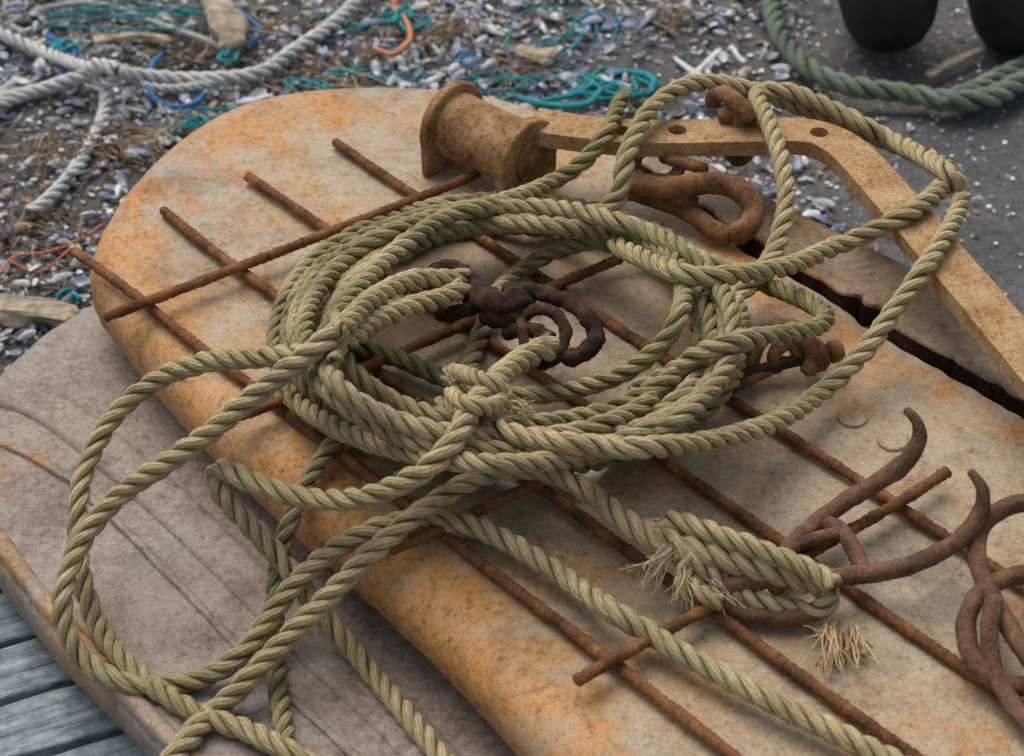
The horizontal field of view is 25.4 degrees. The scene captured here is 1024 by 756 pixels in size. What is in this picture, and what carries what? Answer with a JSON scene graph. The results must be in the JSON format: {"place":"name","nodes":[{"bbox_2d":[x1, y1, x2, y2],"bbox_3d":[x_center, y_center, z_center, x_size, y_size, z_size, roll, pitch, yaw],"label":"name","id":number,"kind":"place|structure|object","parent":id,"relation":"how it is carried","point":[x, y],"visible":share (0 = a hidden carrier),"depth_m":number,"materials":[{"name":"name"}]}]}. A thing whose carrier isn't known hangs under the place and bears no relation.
{"place":"outdoors","nodes":[
{"label":"outdoors","id":0,"kind":"place"},
{"bbox_2d":[0,0,1023,375],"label":"ground","id":1,"kind":"structure","parent":0,"point":[1000,226],"depth_m":3.41,"materials":[{"name":"grey gravel"}]},
{"bbox_2d":[0,294,79,327],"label":"driftwood","id":2,"kind":"object","parent":1,"relation":"on","point":[16,311],"visible":0.96,"depth_m":2.91,"materials":[{"name":"beige wood"}]},
{"bbox_2d":[0,589,144,755],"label":"wooden plank stack","id":3,"kind":"object","parent":1,"relation":"on","point":[49,706],"visible":0.01,"depth_m":2.18,"materials":[{"name":"grey wood"}]},
{"bbox_2d":[0,304,516,755],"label":"plate","id":4,"kind":"object","parent":3,"relation":"on","point":[159,622],"visible":0.28,"depth_m":2.20,"materials":[{"name":"grey metal"}]},
{"bbox_2d":[0,525,202,755],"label":"edge lip","id":5,"kind":"object","parent":4,"relation":"on","point":[155,723],"visible":0.73,"depth_m":2.14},
{"bbox_2d":[0,438,361,755],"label":"weld seam","id":6,"kind":"object","parent":4,"relation":"on","point":[337,740],"visible":0.69,"depth_m":2.20,"materials":[{"name":"grey metal"}]},
{"bbox_2d":[0,376,461,755],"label":"doubler strip","id":7,"kind":"object","parent":4,"relation":"on","point":[220,552],"visible":0.77,"depth_m":2.25,"materials":[{"name":"grey metal"}]},
{"bbox_2d":[90,87,1023,755],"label":"plate","id":8,"kind":"object","parent":4,"relation":"on","point":[506,663],"visible":0.6,"depth_m":2.18,"materials":[{"name":"metal"}]},
{"bbox_2d":[51,73,973,755],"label":"rope coil","id":9,"kind":"object","parent":8,"relation":"on","point":[327,309],"visible":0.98,"depth_m":2.10,"materials":[{"name":"beige fabric"}]},
{"bbox_2d":[422,259,605,370],"bbox_3d":[-0.003,-0.070,2.285,0.215,0.049,0.086,27,44,31],"label":"rusty shackle","id":10,"kind":"object","parent":9,"relation":"on","point":[511,309],"visible":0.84,"depth_m":2.27,"materials":[{"name":"brown metal"}]},
{"bbox_2d":[70,138,1023,755],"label":"rebar grid","id":11,"kind":"object","parent":8,"relation":"on","point":[738,630],"visible":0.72,"depth_m":2.14,"materials":[{"name":"brown metal"}]},
{"bbox_2d":[419,80,1023,400],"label":"towing bracket","id":12,"kind":"object","parent":8,"relation":"on","point":[464,123],"visible":0.89,"depth_m":2.51,"materials":[{"name":"brown metal"}]},
{"bbox_2d":[627,85,764,244],"bbox_3d":[0.199,-0.238,2.509,0.154,0.117,0.180,0,37,0],"label":"swivel shackle","id":13,"kind":"object","parent":12,"relation":"attached to","point":[675,190],"visible":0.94,"depth_m":2.49,"materials":[{"name":"brown metal"}]},
{"bbox_2d":[741,318,845,377],"bbox_3d":[0.278,-0.030,2.279,0.113,0.054,0.045,-5,37,-7],"label":"bow shackle","id":14,"kind":"object","parent":8,"relation":"on","point":[812,357],"visible":0.8,"depth_m":2.27,"materials":[{"name":"brown metal"}]},
{"bbox_2d":[590,111,1023,419],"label":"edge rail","id":15,"kind":"object","parent":8,"relation":"attached to","point":[861,285],"visible":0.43,"depth_m":2.42,"materials":[{"name":"metal"}]},
{"bbox_2d":[800,621,888,679],"bbox_3d":[0.285,0.241,1.977,0.078,0.052,0.070,0,37,0],"label":"straw tuft","id":16,"kind":"object","parent":8,"relation":"on","point":[853,639],"visible":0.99,"depth_m":1.97,"materials":[{"name":"beige wicker"}]},
{"bbox_2d":[837,408,866,427],"bbox_3d":[0.336,0.040,2.247,0.030,0.006,0.030,0,37,0],"label":"rivet","id":17,"kind":"object","parent":8,"relation":"on","point":[852,417],"visible":1,"depth_m":2.24,"materials":[{"name":"metal"}]},
{"bbox_2d":[718,407,990,626],"bbox_3d":[0.297,0.139,2.010,0.239,0.116,0.131,-20,41,-25],"label":"grapnel hook","id":18,"kind":"object","parent":8,"relation":"on","point":[824,524],"visible":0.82,"depth_m":2.01,"materials":[{"name":"brown metal"}]},
{"bbox_2d":[876,431,907,451],"bbox_3d":[0.370,0.062,2.217,0.030,0.006,0.031,0,37,0],"label":"rivet","id":19,"kind":"object","parent":8,"relation":"on","point":[890,441],"visible":0.99,"depth_m":2.21,"materials":[{"name":"metal"}]},
{"bbox_2d":[955,493,1023,734],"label":"grapnel hook","id":20,"kind":"object","parent":8,"relation":"on","point":[983,663],"visible":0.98,"depth_m":1.94,"materials":[{"name":"brown metal"}]},
{"bbox_2d":[94,32,169,45],"bbox_3d":[-0.584,-0.522,3.496,0.115,0.017,0.022,-5,37,-7],"label":"driftwood","id":21,"kind":"object","parent":1,"relation":"on","point":[153,37],"visible":1,"depth_m":3.49,"materials":[{"name":"beige wood"}]},
{"bbox_2d":[102,128,170,151],"bbox_3d":[-0.537,-0.338,3.257,0.102,0.014,0.026,-16,40,-20],"label":"driftwood","id":22,"kind":"object","parent":1,"relation":"on","point":[155,133],"visible":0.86,"depth_m":3.25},
{"bbox_2d":[0,0,364,217],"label":"white rope","id":23,"kind":"object","parent":1,"relation":"on","point":[105,75],"visible":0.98,"depth_m":3.39,"materials":[{"name":"white fabric"}]},
{"bbox_2d":[0,0,413,272],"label":"orange cord","id":24,"kind":"object","parent":1,"relation":"on","point":[403,46],"visible":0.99,"depth_m":3.45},
{"bbox_2d":[200,0,247,49],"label":"driftwood","id":25,"kind":"object","parent":1,"relation":"on","point":[227,20],"visible":1,"depth_m":3.49,"materials":[{"name":"beige wood"}]},
{"bbox_2d":[236,94,272,103],"bbox_3d":[-0.379,-0.411,3.355,0.057,0.005,0.014,-16,40,-20],"label":"bleached stick","id":26,"kind":"object","parent":1,"relation":"on","point":[265,96],"visible":1,"depth_m":3.35,"materials":[{"name":"white wood"}]},
{"bbox_2d":[312,9,331,15],"bbox_3d":[-0.294,-0.574,3.571,0.046,0.006,0.013,-24,43,-29],"label":"bleached stick","id":27,"kind":"object","parent":1,"relation":"on","point":[328,10],"visible":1,"depth_m":3.56,"materials":[{"name":"white wood"}]},
{"bbox_2d":[45,4,622,109],"bbox_3d":[-0.267,-0.522,3.505,0.864,0.021,0.295,-10,38,-13],"label":"blue cord","id":28,"kind":"object","parent":1,"relation":"on","point":[196,101],"visible":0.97,"depth_m":3.46,"materials":[{"name":"plastic"}]},
{"bbox_2d":[43,0,661,301],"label":"teal net cord","id":29,"kind":"object","parent":1,"relation":"on","point":[613,86],"visible":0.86,"depth_m":3.42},
{"bbox_2d":[0,0,742,278],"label":"dry seaweed","id":30,"kind":"object","parent":1,"relation":"on","point":[450,33],"visible":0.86,"depth_m":3.43,"materials":[{"name":"brown plant"}]},
{"bbox_2d":[478,22,504,35],"bbox_3d":[-0.033,-0.540,3.527,0.013,0.006,0.054,-28,45,-32],"label":"bleached stick","id":31,"kind":"object","parent":1,"relation":"on","point":[491,30],"visible":1,"depth_m":3.52,"materials":[{"name":"white wood"}]},
{"bbox_2d":[0,0,983,348],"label":"twig litter","id":32,"kind":"object","parent":1,"relation":"on","point":[52,292],"visible":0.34,"depth_m":3.30,"materials":[{"name":"brown wood"}]},
{"bbox_2d":[0,0,1004,374],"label":"shell debris","id":33,"kind":"object","parent":1,"relation":"on","point":[132,92],"visible":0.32,"depth_m":3.44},
{"bbox_2d":[0,0,1022,369],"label":"shell chips","id":34,"kind":"object","parent":1,"relation":"on","point":[440,86],"visible":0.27,"depth_m":3.46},
{"bbox_2d":[513,44,558,66],"bbox_3d":[0.040,-0.495,3.464,0.071,0.024,0.048,27,45,31],"label":"driftwood","id":35,"kind":"object","parent":1,"relation":"on","point":[542,55],"visible":1,"depth_m":3.45,"materials":[{"name":"beige wood"}]},
{"bbox_2d":[599,74,630,86],"bbox_3d":[0.151,-0.443,3.397,0.058,0.005,0.013,24,43,28],"label":"bleached stick","id":36,"kind":"object","parent":1,"relation":"on","point":[605,77],"visible":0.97,"depth_m":3.40,"materials":[{"name":"white wood"}]},
{"bbox_2d":[672,56,701,73],"bbox_3d":[0.262,-0.471,3.434,0.012,0.006,0.070,-21,42,-26],"label":"bleached stick","id":37,"kind":"object","parent":1,"relation":"on","point":[687,67],"visible":0.9,"depth_m":3.43,"materials":[{"name":"white wood"}]},
{"bbox_2d":[688,48,721,74],"bbox_3d":[0.291,-0.476,3.442,0.011,0.006,0.110,21,42,25],"label":"bleached stick","id":38,"kind":"object","parent":1,"relation":"on","point":[712,55],"visible":0.84,"depth_m":3.45,"materials":[{"name":"white wood"}]},
{"bbox_2d":[731,47,744,63],"bbox_3d":[0.343,-0.492,3.463,0.009,0.006,0.052,-9,38,-12],"label":"bleached stick","id":39,"kind":"object","parent":1,"relation":"on","point":[737,55],"visible":1,"depth_m":3.46,"materials":[{"name":"white wood"}]},
{"bbox_2d":[761,0,1023,112],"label":"green rope","id":40,"kind":"object","parent":1,"relation":"on","point":[995,87],"visible":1,"depth_m":3.36,"materials":[{"name":"green fabric"}]},
{"bbox_2d":[838,0,1023,55],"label":"rubber bobbin gear","id":41,"kind":"object","parent":1,"relation":"on","point":[888,26],"visible":1,"depth_m":3.40,"materials":[{"name":"black rubber"}]},
{"bbox_2d":[925,46,985,78],"bbox_3d":[0.673,-0.479,3.446,0.122,0.014,0.018,-25,44,-29],"label":"driftwood","id":42,"kind":"object","parent":1,"relation":"on","point":[934,72],"visible":1,"depth_m":3.44,"materials":[{"name":"brown wood"}]}
]}

